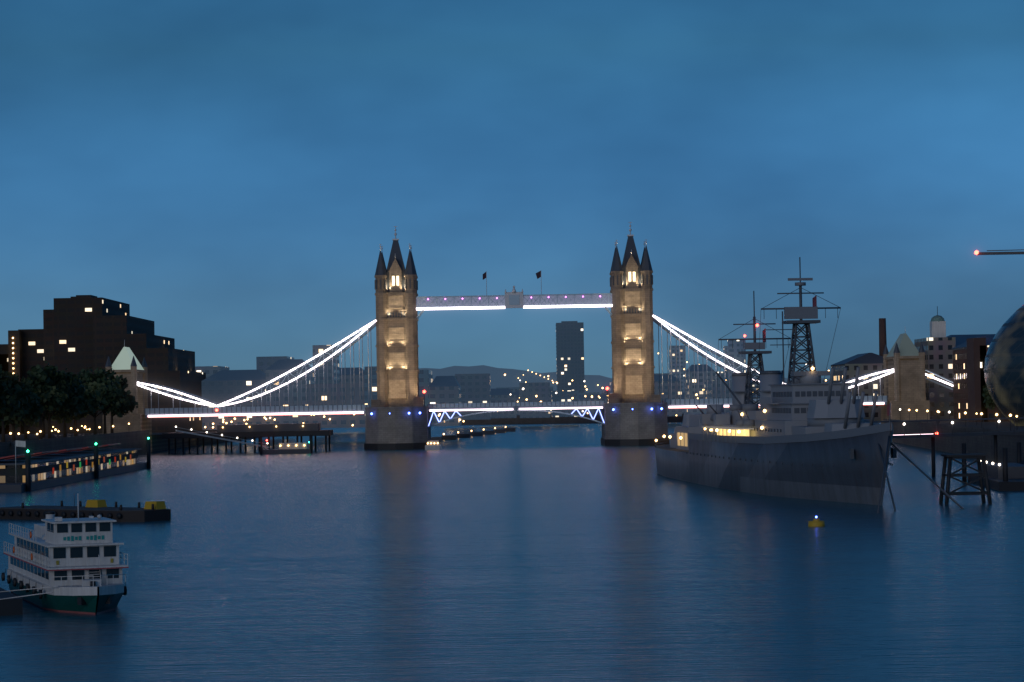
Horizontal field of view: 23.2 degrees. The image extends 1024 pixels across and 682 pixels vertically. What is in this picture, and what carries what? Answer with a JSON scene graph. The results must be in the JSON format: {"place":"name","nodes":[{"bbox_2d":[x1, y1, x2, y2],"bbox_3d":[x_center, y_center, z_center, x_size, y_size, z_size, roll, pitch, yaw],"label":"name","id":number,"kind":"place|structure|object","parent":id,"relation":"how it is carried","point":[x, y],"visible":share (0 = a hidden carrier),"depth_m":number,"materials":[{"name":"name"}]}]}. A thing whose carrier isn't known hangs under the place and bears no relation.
{"place":"outdoors","nodes":[
{"label":"outdoors","id":0,"kind":"place"},
{"bbox_2d":[0,422,1023,681],"bbox_3d":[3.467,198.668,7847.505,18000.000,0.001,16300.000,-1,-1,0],"label":"river water","id":1,"kind":"structure","parent":0,"point":[550,552],"depth_m":233.74,"materials":[{"name":"teal liquid"}]},
{"bbox_2d":[0,586,57,615],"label":"mooring pontoon","id":2,"kind":"object","parent":1,"relation":"on","point":[11,603],"visible":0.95,"depth_m":198.34,"materials":[{"name":"grey metal"}]},
{"bbox_2d":[1,493,128,614],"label":"passenger boat","id":3,"kind":"object","parent":1,"relation":"on","point":[77,563],"visible":1,"depth_m":202.40,"materials":[{"name":"white metal"}]},
{"bbox_2d":[0,437,150,492],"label":"pier building","id":4,"kind":"structure","parent":1,"relation":"in","point":[27,472],"depth_m":545.92,"materials":[{"name":"grey"}]},
{"bbox_2d":[0,496,170,521],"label":"flat barge","id":5,"kind":"object","parent":1,"relation":"on","point":[150,511],"visible":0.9,"depth_m":360.08,"materials":[{"name":"grey metal"}]},
{"bbox_2d":[162,423,332,453],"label":"pier","id":6,"kind":"structure","parent":1,"relation":"in","point":[310,430],"depth_m":837.55,"materials":[{"name":"grey"}]},
{"bbox_2d":[204,335,829,449],"bbox_3d":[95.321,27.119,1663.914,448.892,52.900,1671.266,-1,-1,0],"label":"lights","id":7,"kind":"object","parent":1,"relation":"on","point":[433,444],"visible":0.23,"depth_m":1081.33,"materials":[{"name":"grey"}]},
{"bbox_2d":[655,257,963,512],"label":"warship","id":8,"kind":"object","parent":1,"relation":"on","point":[805,434],"visible":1,"depth_m":409.10,"materials":[{"name":"grey metal"}]},
{"bbox_2d":[808,516,824,526],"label":"yellow buoy","id":9,"kind":"object","parent":1,"relation":"in","point":[816,522],"visible":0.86,"depth_m":309.76,"materials":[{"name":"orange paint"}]},
{"bbox_2d":[939,453,991,504],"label":"mooring dolphin","id":10,"kind":"object","parent":1,"relation":"in","point":[949,475],"visible":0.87,"depth_m":363.34,"materials":[{"name":"grey metal"}]},
{"bbox_2d":[0,414,1023,462],"bbox_3d":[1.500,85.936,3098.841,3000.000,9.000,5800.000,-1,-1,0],"label":"bank ground","id":11,"kind":"structure","parent":0,"point":[979,444],"depth_m":749.58,"materials":[{"name":"grey concrete"}]},
{"bbox_2d":[0,361,137,442],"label":"trees","id":12,"kind":"object","parent":11,"relation":"on","point":[40,396],"visible":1,"depth_m":708.65,"materials":[{"name":"green plant"}]},
{"bbox_2d":[0,295,205,433],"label":"tower hotel","id":13,"kind":"structure","parent":11,"relation":"on","point":[76,334],"depth_m":975.35,"materials":[{"name":"concrete"}]},
{"bbox_2d":[0,409,1023,446],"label":"street lamps","id":14,"kind":"object","parent":11,"relation":"on","point":[99,435],"visible":0.91,"depth_m":689.57,"materials":[{"name":"grey metal"}]},
{"bbox_2d":[103,271,952,451],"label":"suspension bridge","id":15,"kind":"structure","parent":11,"relation":"on","point":[902,373],"depth_m":860.50,"materials":[{"name":"stone"}]},
{"bbox_2d":[556,321,745,392],"bbox_3d":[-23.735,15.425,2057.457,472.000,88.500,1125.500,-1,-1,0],"label":"high-rise buildings","id":16,"kind":"structure","parent":11,"relation":"on","point":[569,351],"depth_m":2499.89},
{"bbox_2d":[831,306,1008,421],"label":"buildings","id":17,"kind":"structure","parent":11,"relation":"on","point":[958,361],"depth_m":899.74,"materials":[{"name":"brown stone"}]},
{"bbox_2d":[873,417,1023,490],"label":"jetty","id":18,"kind":"object","parent":11,"relation":"on","point":[1004,475],"visible":0.71,"depth_m":454.18,"materials":[{"name":"grey metal"}]},
{"bbox_2d":[981,384,1001,422],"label":"bank trees","id":19,"kind":"object","parent":11,"relation":"on","point":[989,402],"visible":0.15,"depth_m":770.86,"materials":[{"name":"green plant"}]},
{"bbox_2d":[974,249,1023,254],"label":"tower crane","id":20,"kind":"object","parent":11,"relation":"on","point":[997,253],"visible":1,"depth_m":900.26,"materials":[{"name":"grey metal"}]},
{"bbox_2d":[984,304,1023,425],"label":"city hall","id":21,"kind":"structure","parent":11,"relation":"on","point":[1004,369],"depth_m":690.99,"materials":[{"name":"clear glass"}]},
{"bbox_2d":[0,0,1023,378],"label":"sky","id":22,"kind":"structure","parent":0,"point":[233,174],"materials":[{"name":"blue"}]},
{"bbox_2d":[195,345,829,429],"bbox_3d":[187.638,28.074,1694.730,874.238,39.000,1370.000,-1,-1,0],"label":"distant buildings","id":23,"kind":"structure","parent":0,"point":[220,384],"depth_m":1028.55,"materials":[{"name":"grey concrete"}]},
{"bbox_2d":[374,222,654,406],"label":"bridge towers","id":24,"kind":"structure","parent":0,"point":[631,317],"depth_m":864.15,"materials":[{"name":"beige stone"}]},
{"bbox_2d":[418,365,829,393],"bbox_3d":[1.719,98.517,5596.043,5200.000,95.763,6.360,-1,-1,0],"label":"distant hills","id":25,"kind":"structure","parent":0,"point":[516,377],"depth_m":5599.62,"materials":[{"name":"grey"}]}
]}

